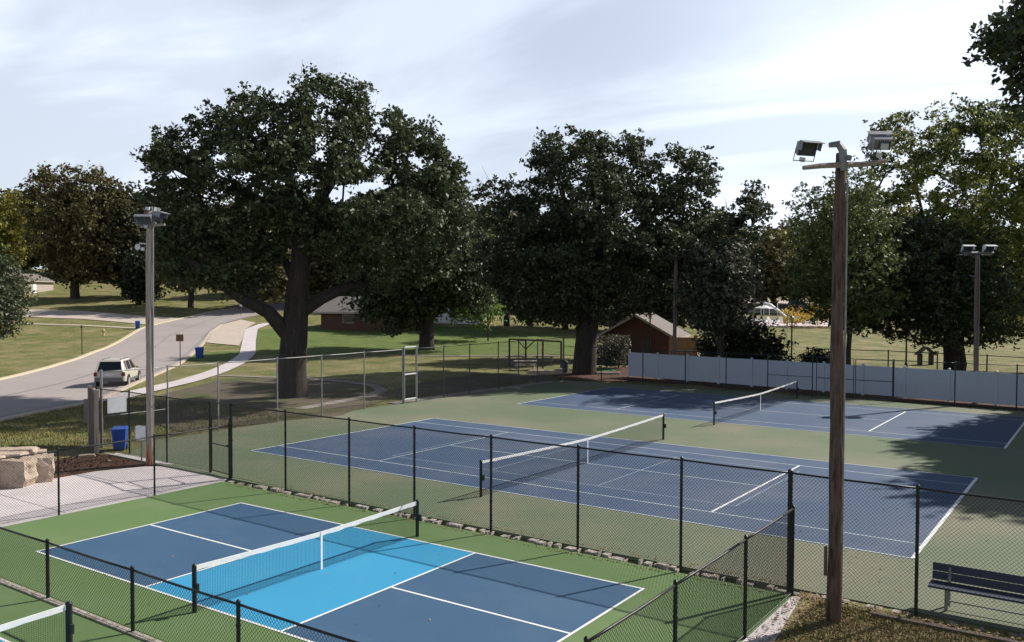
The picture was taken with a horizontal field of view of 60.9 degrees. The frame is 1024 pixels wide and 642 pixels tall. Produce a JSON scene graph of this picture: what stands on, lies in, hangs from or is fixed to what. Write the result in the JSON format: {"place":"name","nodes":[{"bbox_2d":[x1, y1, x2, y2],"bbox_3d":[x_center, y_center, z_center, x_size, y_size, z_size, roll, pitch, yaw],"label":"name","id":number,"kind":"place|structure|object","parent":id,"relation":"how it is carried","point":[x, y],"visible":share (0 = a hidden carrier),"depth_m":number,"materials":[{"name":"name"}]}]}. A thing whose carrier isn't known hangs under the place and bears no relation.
{"place":"outdoors","nodes":[
{"label":"outdoors","id":0,"kind":"place"},
{"bbox_2d":[6,309,177,324],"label":"side street","id":1,"kind":"structure","parent":0,"point":[115,317],"depth_m":130.52,"materials":[{"name":"beige concrete"}]},
{"bbox_2d":[0,466,227,526],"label":"concrete path","id":2,"kind":"structure","parent":0,"point":[107,485],"depth_m":27.17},
{"bbox_2d":[0,302,284,417],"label":"road","id":3,"kind":"structure","parent":0,"point":[58,392],"depth_m":73.31,"materials":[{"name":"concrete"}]},
{"bbox_2d":[0,324,221,421],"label":"kerb","id":4,"kind":"structure","parent":3,"relation":"on","point":[112,392],"depth_m":53.32,"materials":[{"name":"beige concrete"}]},
{"bbox_2d":[93,357,140,385],"bbox_3d":[-26.422,3.366,58.523,2.240,1.902,4.890,0,2,-10],"label":"parked car","id":5,"kind":"object","parent":3,"relation":"on","point":[111,364],"visible":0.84,"depth_m":56.51,"materials":[{"name":"paint"}]},
{"bbox_2d":[0,302,280,379],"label":"kerb","id":6,"kind":"structure","parent":3,"relation":"on","point":[70,360],"depth_m":85.52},
{"bbox_2d":[99,323,268,400],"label":"sidewalk","id":7,"kind":"structure","parent":0,"point":[248,349],"depth_m":74.17,"materials":[{"name":"concrete"}]},
{"bbox_2d":[206,320,254,344],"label":"driveway","id":8,"kind":"structure","parent":0,"point":[230,333],"depth_m":109.62,"materials":[{"name":"beige concrete"}]},
{"bbox_2d":[154,376,392,430],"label":"dirt","id":9,"kind":"structure","parent":0,"point":[242,397],"depth_m":50.82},
{"bbox_2d":[0,393,312,449],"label":"grass","id":10,"kind":"structure","parent":9,"relation":"on","point":[14,431],"depth_m":40.55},
{"bbox_2d":[255,326,575,354],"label":"lawn","id":11,"kind":"structure","parent":0,"point":[324,341],"depth_m":101.90,"materials":[{"name":"green plant"}]},
{"bbox_2d":[334,163,501,349],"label":"oak tree","id":12,"kind":"object","parent":11,"relation":"on","point":[398,305],"visible":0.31,"depth_m":91.17,"materials":[{"name":"green plant"}]},
{"bbox_2d":[447,287,510,340],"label":"young tree","id":13,"kind":"object","parent":11,"relation":"on","point":[490,314],"visible":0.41,"depth_m":103.26,"materials":[{"name":"green plant"}]},
{"bbox_2d":[391,373,561,398],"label":"dirt","id":14,"kind":"structure","parent":0,"point":[410,390],"depth_m":59.74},
{"bbox_2d":[395,355,559,355],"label":"footpath","id":15,"kind":"structure","parent":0,"point":[476,355],"depth_m":86.13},
{"bbox_2d":[0,269,1023,641],"bbox_3d":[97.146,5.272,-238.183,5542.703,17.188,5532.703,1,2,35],"label":"ground","id":16,"kind":"structure","parent":0,"point":[44,341],"depth_m":84.70,"materials":[{"name":"green plant"}]},
{"bbox_2d":[0,245,40,339],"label":"leafy tree","id":17,"kind":"object","parent":16,"relation":"on","point":[9,306],"visible":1,"depth_m":70.52,"materials":[{"name":"green plant"}]},
{"bbox_2d":[0,186,43,272],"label":"background tree","id":18,"kind":"object","parent":16,"relation":"on","point":[12,232],"visible":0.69,"depth_m":173.69,"materials":[{"name":"green plant"}]},
{"bbox_2d":[1,214,45,272],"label":"woodland tree","id":19,"kind":"object","parent":16,"relation":"on","point":[31,261],"visible":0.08,"depth_m":210.48,"materials":[{"name":"green plant"}]},
{"bbox_2d":[4,273,54,293],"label":"hillside house","id":20,"kind":"structure","parent":16,"relation":"on","point":[43,284],"depth_m":173.09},
{"bbox_2d":[28,453,54,482],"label":"limestone block","id":21,"kind":"structure","parent":16,"relation":"on","point":[46,467],"depth_m":28.33,"materials":[{"name":"stone"}]},
{"bbox_2d":[10,160,145,298],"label":"background tree","id":22,"kind":"object","parent":16,"relation":"on","point":[76,229],"visible":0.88,"depth_m":156.86,"materials":[{"name":"green plant"}]},
{"bbox_2d":[0,578,162,641],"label":"concrete edge","id":23,"kind":"object","parent":16,"relation":"on","point":[116,626],"visible":0.33,"depth_m":16.65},
{"bbox_2d":[84,386,98,454],"bbox_3d":[-16.258,3.856,33.799,0.420,2.550,1.940,-1,2,-33],"label":"sign board","id":24,"kind":"object","parent":16,"relation":"on","point":[91,410],"visible":0.8,"depth_m":33.54,"materials":[{"name":"grey metal"}]},
{"bbox_2d":[54,452,151,477],"bbox_3d":[-18.872,5.432,28.902,7.250,0.480,10.880,1,2,35],"label":"mulch bed","id":25,"kind":"object","parent":16,"relation":"on","point":[128,463],"visible":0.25,"depth_m":30.99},
{"bbox_2d":[0,456,38,488],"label":"limestone block","id":26,"kind":"structure","parent":25,"relation":"on","point":[16,469],"depth_m":27.45,"materials":[{"name":"stone"}]},
{"bbox_2d":[0,451,29,457],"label":"limestone block","id":27,"kind":"structure","parent":26,"relation":"on","point":[11,453],"depth_m":27.98,"materials":[{"name":"stone"}]},
{"bbox_2d":[0,446,39,453],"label":"limestone block","id":28,"kind":"structure","parent":27,"relation":"on","point":[31,449],"depth_m":28.58,"materials":[{"name":"stone"}]},
{"bbox_2d":[133,207,168,464],"bbox_3d":[-12.939,0.672,31.329,1.089,9.597,1.337,0,2,10],"label":"light pole","id":29,"kind":"object","parent":25,"relation":"on","point":[148,216],"visible":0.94,"depth_m":31.16,"materials":[{"name":"grey metal"},{"name":"glass"}]},
{"bbox_2d":[0,423,229,523],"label":"chain link fence","id":30,"kind":"object","parent":16,"relation":"on","point":[59,467],"visible":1,"depth_m":25.46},
{"bbox_2d":[111,426,127,449],"bbox_3d":[-15.248,4.558,33.866,0.554,0.911,0.667,0,2,-14],"label":"recycling cart","id":31,"kind":"object","parent":16,"relation":"on","point":[118,435],"visible":0.64,"depth_m":33.62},
{"bbox_2d":[87,180,164,296],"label":"background tree","id":32,"kind":"object","parent":16,"relation":"on","point":[126,221],"visible":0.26,"depth_m":158.49,"materials":[{"name":"green plant"}]},
{"bbox_2d":[116,247,166,304],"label":"background tree","id":33,"kind":"object","parent":16,"relation":"on","point":[133,284],"visible":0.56,"depth_m":148.70,"materials":[{"name":"green plant"}]},
{"bbox_2d":[95,386,211,472],"bbox_3d":[-13.281,3.951,32.004,7.571,2.630,0.176,1,2,37],"label":"chain link fence","id":34,"kind":"object","parent":16,"relation":"on","point":[166,419],"visible":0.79,"depth_m":31.41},
{"bbox_2d":[0,527,357,641],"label":"chain link fence","id":35,"kind":"object","parent":16,"relation":"on","point":[237,603],"visible":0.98,"depth_m":15.79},
{"bbox_2d":[136,213,223,307],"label":"background tree","id":36,"kind":"object","parent":16,"relation":"on","point":[190,293],"visible":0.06,"depth_m":145.46,"materials":[{"name":"green plant"}]},
{"bbox_2d":[188,351,262,359],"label":"grass verge","id":37,"kind":"object","parent":16,"relation":"on","point":[220,355],"depth_m":85.37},
{"bbox_2d":[208,223,315,304],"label":"woodland tree","id":38,"kind":"object","parent":16,"relation":"on","point":[269,293],"visible":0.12,"depth_m":140.32,"materials":[{"name":"green plant"}]},
{"bbox_2d":[214,375,387,408],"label":"footpath","id":39,"kind":"structure","parent":16,"relation":"on","point":[381,390],"depth_m":54.46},
{"bbox_2d":[129,59,480,398],"bbox_3d":[-11.979,-5.094,51.662,20.368,19.680,15.939,0,2,-3],"label":"oak tree","id":40,"kind":"object","parent":16,"relation":"on","point":[297,216],"visible":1,"depth_m":49.25,"materials":[{"name":"green plant"}]},
{"bbox_2d":[309,230,350,295],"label":"woodland tree","id":41,"kind":"object","parent":16,"relation":"on","point":[321,280],"visible":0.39,"depth_m":151.71,"materials":[{"name":"green plant"}]},
{"bbox_2d":[312,296,424,331],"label":"brick house","id":42,"kind":"structure","parent":16,"relation":"on","point":[335,315],"depth_m":114.30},
{"bbox_2d":[0,482,791,641],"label":"pickleball court surface","id":43,"kind":"object","parent":16,"relation":"on","point":[62,529],"visible":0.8,"depth_m":18.90,"materials":[{"name":"paint"}]},
{"bbox_2d":[0,601,73,641],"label":"court net","id":44,"kind":"object","parent":43,"relation":"on","point":[69,624],"visible":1,"depth_m":14.51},
{"bbox_2d":[37,551,312,641],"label":"court lines","id":45,"kind":"object","parent":43,"relation":"on","point":[184,599],"visible":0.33,"depth_m":17.54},
{"bbox_2d":[40,503,340,585],"bbox_3d":[-7.839,5.476,21.969,4.454,0.001,5.962,1,2,35],"label":"pickleball court","id":46,"kind":"object","parent":43,"relation":"on","point":[150,549],"visible":0.8,"depth_m":21.75,"materials":[{"name":"paint"}]},
{"bbox_2d":[40,502,241,550],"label":"court lines","id":47,"kind":"object","parent":46,"relation":"on","point":[142,526],"visible":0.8,"depth_m":23.01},
{"bbox_2d":[192,499,421,612],"bbox_3d":[-4.248,5.095,19.492,0.174,0.955,6.609,1,2,35],"label":"court net","id":48,"kind":"object","parent":43,"relation":"on","point":[241,556],"visible":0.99,"depth_m":19.13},
{"bbox_2d":[148,527,471,630],"bbox_3d":[-4.286,5.562,19.528,4.264,0.001,5.961,1,2,35],"label":"pickleball kitchen","id":49,"kind":"object","parent":43,"relation":"on","point":[302,597],"visible":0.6,"depth_m":19.08,"materials":[{"name":"paint"}]},
{"bbox_2d":[243,503,641,588],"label":"court lines","id":50,"kind":"object","parent":43,"relation":"on","point":[456,548],"visible":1,"depth_m":20.92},
{"bbox_2d":[149,484,771,631],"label":"fallen leaves","id":51,"kind":"object","parent":43,"relation":"on","point":[473,534],"visible":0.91,"depth_m":21.80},
{"bbox_2d":[283,553,639,641],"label":"pickleball court","id":52,"kind":"object","parent":43,"relation":"on","point":[560,600],"visible":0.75,"depth_m":17.18,"materials":[{"name":"paint"}]},
{"bbox_2d":[278,552,476,631],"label":"court lines","id":53,"kind":"object","parent":52,"relation":"on","point":[376,592],"visible":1,"depth_m":17.92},
{"bbox_2d":[391,587,569,633],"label":"court lines","id":54,"kind":"object","parent":52,"relation":"on","point":[482,610],"visible":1,"depth_m":16.99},
{"bbox_2d":[557,588,644,641],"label":"court lines","id":55,"kind":"object","parent":52,"relation":"on","point":[590,621],"visible":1,"depth_m":16.68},
{"bbox_2d":[434,299,482,323],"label":"pool house","id":56,"kind":"structure","parent":16,"relation":"on","point":[443,320],"depth_m":124.34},
{"bbox_2d":[387,381,559,403],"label":"footpath","id":57,"kind":"structure","parent":16,"relation":"on","point":[454,394],"depth_m":54.61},
{"bbox_2d":[466,207,536,326],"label":"background tree","id":58,"kind":"object","parent":16,"relation":"on","point":[506,323],"visible":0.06,"depth_m":121.17,"materials":[{"name":"green plant"}]},
{"bbox_2d":[508,338,561,368],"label":"swing frame","id":59,"kind":"object","parent":16,"relation":"on","point":[533,340],"visible":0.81,"depth_m":73.81,"materials":[{"name":"brown wood"}]},
{"bbox_2d":[103,379,1023,633],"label":"tennis court surface","id":60,"kind":"object","parent":16,"relation":"on","point":[997,472],"visible":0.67,"depth_m":28.72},
{"bbox_2d":[99,348,402,447],"bbox_3d":[-11.119,3.347,41.363,0.121,3.280,17.600,1,2,35],"label":"chain link fence","id":61,"kind":"object","parent":60,"relation":"on","point":[167,366],"visible":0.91,"depth_m":40.08,"materials":[{"name":"metal"}]},
{"bbox_2d":[107,397,126,413],"bbox_3d":[-15.716,3.348,34.619,0.050,0.580,0.800,1,2,35],"label":"white sign","id":62,"kind":"object","parent":61,"relation":"attached to","point":[116,406],"visible":0.79,"depth_m":34.59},
{"bbox_2d":[403,345,416,403],"bbox_3d":[-5.730,3.027,49.011,0.110,3.250,1.145,1,2,35],"label":"gate frame","id":63,"kind":"object","parent":60,"relation":"on","point":[415,373],"visible":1,"depth_m":48.93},
{"bbox_2d":[417,336,563,399],"bbox_3d":[-0.849,2.934,56.044,0.121,3.280,16.000,1,2,35],"label":"chain link fence","id":64,"kind":"object","parent":60,"relation":"on","point":[498,342],"visible":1,"depth_m":55.92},
{"bbox_2d":[193,382,1010,611],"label":"fallen leaves","id":65,"kind":"object","parent":60,"relation":"on","point":[566,539],"visible":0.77,"depth_m":23.33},
{"bbox_2d":[250,418,976,558],"bbox_3d":[2.728,5.159,31.558,23.870,0.001,11.070,1,2,35],"label":"tennis court","id":66,"kind":"object","parent":60,"relation":"on","point":[899,479],"visible":0.8,"depth_m":29.15,"materials":[{"name":"paint"}]},
{"bbox_2d":[479,413,665,496],"bbox_3d":[2.761,4.606,31.519,0.174,1.125,12.899,1,2,35],"label":"court net","id":67,"kind":"object","parent":66,"relation":"on","point":[585,439],"visible":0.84,"depth_m":30.54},
{"bbox_2d":[397,435,783,505],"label":"pickleball overlay lines","id":68,"kind":"object","parent":66,"relation":"on","point":[602,486],"visible":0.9,"depth_m":30.72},
{"bbox_2d":[255,418,974,558],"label":"court lines","id":69,"kind":"object","parent":66,"relation":"on","point":[637,513],"visible":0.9,"depth_m":28.55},
{"bbox_2d":[283,422,966,542],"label":"court lines","id":70,"kind":"object","parent":66,"relation":"on","point":[649,502],"visible":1,"depth_m":29.26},
{"bbox_2d":[911,478,977,557],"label":"court lines","id":71,"kind":"object","parent":66,"relation":"on","point":[926,540],"visible":0.8,"depth_m":23.93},
{"bbox_2d":[564,346,812,396],"bbox_3d":[10.908,3.233,57.520,17.670,2.670,0.078,1,2,35],"label":"chain link fence","id":72,"kind":"object","parent":60,"relation":"on","point":[685,351],"visible":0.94,"depth_m":56.92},
{"bbox_2d":[520,387,1023,448],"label":"tennis court","id":73,"kind":"object","parent":60,"relation":"on","point":[978,429],"visible":1,"depth_m":44.48,"materials":[{"name":"concrete"}]},
{"bbox_2d":[713,380,798,424],"bbox_3d":[13.207,4.194,46.185,0.169,1.125,12.888,1,2,35],"label":"court net","id":74,"kind":"object","parent":73,"relation":"on","point":[734,399],"visible":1,"depth_m":45.31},
{"bbox_2d":[521,387,1018,447],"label":"court lines","id":75,"kind":"object","parent":73,"relation":"on","point":[786,428],"visible":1,"depth_m":44.31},
{"bbox_2d":[540,389,1013,443],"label":"court lines","id":76,"kind":"object","parent":73,"relation":"on","point":[791,424],"visible":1,"depth_m":44.48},
{"bbox_2d":[893,359,1023,410],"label":"chain link fence","id":77,"kind":"object","parent":60,"relation":"on","point":[955,383],"visible":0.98,"depth_m":48.02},
{"bbox_2d":[816,357,892,400],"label":"chain link gate","id":78,"kind":"structure","parent":77,"relation":"attached to","point":[857,379],"depth_m":50.99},
{"bbox_2d":[928,562,1023,615],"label":"park bench","id":79,"kind":"object","parent":60,"relation":"on","point":[950,577],"visible":0.82,"depth_m":16.83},
{"bbox_2d":[522,221,606,330],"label":"background tree","id":80,"kind":"object","parent":16,"relation":"on","point":[565,327],"depth_m":120.69,"materials":[{"name":"green plant"}]},
{"bbox_2d":[532,217,659,329],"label":"background tree","id":81,"kind":"object","parent":16,"relation":"on","point":[623,225],"depth_m":82.51,"materials":[{"name":"green plant"}]},
{"bbox_2d":[467,123,778,374],"bbox_3d":[7.486,-5.279,66.094,23.205,19.357,16.891,1,2,35],"label":"oak tree","id":82,"kind":"object","parent":16,"relation":"on","point":[593,233],"visible":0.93,"depth_m":64.13,"materials":[{"name":"green plant"}]},
{"bbox_2d":[227,480,1023,637],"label":"slab edge","id":83,"kind":"object","parent":16,"relation":"on","point":[661,565],"visible":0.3,"depth_m":21.46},
{"bbox_2d":[229,402,1023,633],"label":"chain link fence","id":84,"kind":"object","parent":83,"relation":"on","point":[790,473],"visible":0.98,"depth_m":20.06,"materials":[{"name":"metal"}]},
{"bbox_2d":[210,402,228,474],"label":"chain link gate","id":85,"kind":"structure","parent":84,"relation":"attached to","point":[214,418],"depth_m":29.34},
{"bbox_2d":[598,313,690,361],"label":"restroom building","id":86,"kind":"structure","parent":16,"relation":"on","point":[636,328],"depth_m":78.93,"materials":[{"name":"brick"}]},
{"bbox_2d":[640,339,651,353],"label":"door","id":87,"kind":"structure","parent":86,"relation":"in","point":[644,344],"depth_m":78.66,"materials":[{"name":"brown wood"}]},
{"bbox_2d":[631,241,694,330],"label":"background tree","id":88,"kind":"object","parent":16,"relation":"on","point":[662,307],"visible":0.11,"depth_m":117.70,"materials":[{"name":"green plant"}]},
{"bbox_2d":[669,335,702,355],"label":"screen wall","id":89,"kind":"structure","parent":16,"relation":"on","point":[685,343],"depth_m":76.77,"materials":[{"name":"brown wood"}]},
{"bbox_2d":[583,505,794,641],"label":"chain link fence","id":90,"kind":"object","parent":16,"relation":"on","point":[675,592],"visible":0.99,"depth_m":15.03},
{"bbox_2d":[672,206,751,238],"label":"woodland tree","id":91,"kind":"object","parent":16,"relation":"on","point":[719,210],"visible":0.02,"depth_m":175.49,"materials":[{"name":"green plant"}]},
{"bbox_2d":[670,231,768,357],"bbox_3d":[14.797,-0.934,61.711,7.350,10.919,8.504,1,2,35],"label":"background tree","id":92,"kind":"object","parent":16,"relation":"on","point":[720,287],"visible":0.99,"depth_m":60.16,"materials":[{"name":"green plant"}]},
{"bbox_2d":[692,315,798,361],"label":"drooping shrub","id":93,"kind":"object","parent":16,"relation":"on","point":[750,340],"visible":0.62,"depth_m":66.95,"materials":[{"name":"green plant"}]},
{"bbox_2d":[736,220,804,305],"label":"woodland tree","id":94,"kind":"object","parent":16,"relation":"on","point":[772,253],"visible":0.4,"depth_m":165.57,"materials":[{"name":"green plant"}]},
{"bbox_2d":[742,596,799,641],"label":"concrete edge","id":95,"kind":"object","parent":16,"relation":"on","point":[776,625],"visible":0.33,"depth_m":16.23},
{"bbox_2d":[743,320,852,326],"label":"pool deck","id":96,"kind":"structure","parent":16,"relation":"on","point":[808,323],"depth_m":133.63,"materials":[{"name":"concrete"}]},
{"bbox_2d":[779,304,828,325],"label":"golden sapling","id":97,"kind":"object","parent":96,"relation":"on","point":[801,319],"visible":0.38,"depth_m":129.97,"materials":[{"name":"yellow plant"}]},
{"bbox_2d":[793,346,829,363],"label":"shrub","id":98,"kind":"object","parent":16,"relation":"on","point":[817,351],"visible":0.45,"depth_m":69.35,"materials":[{"name":"green plant"}]},
{"bbox_2d":[628,351,1023,405],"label":"vinyl fence","id":99,"kind":"object","parent":16,"relation":"on","point":[705,365],"visible":0.84,"depth_m":53.88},
{"bbox_2d":[793,131,893,623],"bbox_3d":[6.189,1.195,16.401,1.877,9.550,0.537,0,2,-1],"label":"light pole","id":100,"kind":"object","parent":16,"relation":"on","point":[878,140],"visible":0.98,"depth_m":16.30,"materials":[{"name":"wood"},{"name":"grey metal"},{"name":"dark glass"}]},
{"bbox_2d":[776,167,912,364],"bbox_3d":[21.991,-3.083,58.076,8.660,15.465,10.410,1,2,35],"label":"young tree","id":101,"kind":"object","parent":16,"relation":"on","point":[859,250],"visible":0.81,"depth_m":56.67,"materials":[{"name":"green plant"}]},
{"bbox_2d":[746,591,1023,641],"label":"fallen leaves","id":102,"kind":"object","parent":16,"relation":"on","point":[859,608],"visible":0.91,"depth_m":16.23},
{"bbox_2d":[774,599,1022,641],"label":"grass","id":103,"kind":"structure","parent":16,"relation":"on","point":[872,626],"depth_m":15.86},
{"bbox_2d":[790,92,1023,370],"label":"maple tree","id":104,"kind":"object","parent":16,"relation":"on","point":[990,128],"visible":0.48,"depth_m":65.08,"materials":[{"name":"green plant"}]},
{"bbox_2d":[808,348,1023,371],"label":"chain link fence","id":105,"kind":"object","parent":16,"relation":"on","point":[987,355],"visible":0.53,"depth_m":66.31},
{"bbox_2d":[914,346,936,364],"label":"play hut","id":106,"kind":"object","parent":16,"relation":"on","point":[930,355],"visible":0.91,"depth_m":77.48,"materials":[{"name":"brown wood"}]},
{"bbox_2d":[828,209,1023,370],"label":"young tree","id":107,"kind":"object","parent":16,"relation":"on","point":[925,300],"visible":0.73,"depth_m":59.98,"materials":[{"name":"green plant"}]},
{"bbox_2d":[870,611,1020,641],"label":"timber edging","id":108,"kind":"object","parent":16,"relation":"on","point":[914,622],"visible":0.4,"depth_m":15.99,"materials":[{"name":"brown wood"}]},
{"bbox_2d":[959,245,998,403],"bbox_3d":[26.361,0.357,49.388,1.960,9.350,0.793,0,2,0],"label":"light pole","id":109,"kind":"object","parent":16,"relation":"on","point":[968,249],"visible":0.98,"depth_m":49.35,"materials":[{"name":"brown wood"}]},
{"bbox_2d":[961,0,1023,124],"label":"oak tree","id":110,"kind":"object","parent":16,"relation":"on","point":[1007,45],"visible":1,"depth_m":14.27,"materials":[{"name":"green plant"}]},
{"bbox_2d":[0,0,1023,268],"label":"sky","id":111,"kind":"structure","parent":0,"point":[81,81],"materials":[{"name":"white"}]},
{"bbox_2d":[553,366,703,383],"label":"dirt","id":112,"kind":"structure","parent":0,"point":[604,377],"depth_m":63.56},
{"bbox_2d":[597,334,631,368],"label":"shrub","id":113,"kind":"object","parent":112,"relation":"on","point":[618,342],"visible":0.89,"depth_m":71.44,"materials":[{"name":"green plant"}]},
{"bbox_2d":[661,249,691,379],"bbox_3d":[11.705,-0.272,62.352,2.278,9.719,0.793,0,2,0],"label":"light pole","id":114,"kind":"object","parent":112,"relation":"on","point":[674,280],"visible":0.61,"depth_m":62.30,"materials":[{"name":"brown wood"}]},
{"bbox_2d":[728,299,814,313],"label":"parking lot","id":115,"kind":"structure","parent":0,"point":[782,305],"depth_m":170.15,"materials":[{"name":"asphalt"}]},
{"bbox_2d":[704,382,1023,409],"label":"dirt","id":116,"kind":"structure","parent":0,"point":[747,387],"depth_m":52.71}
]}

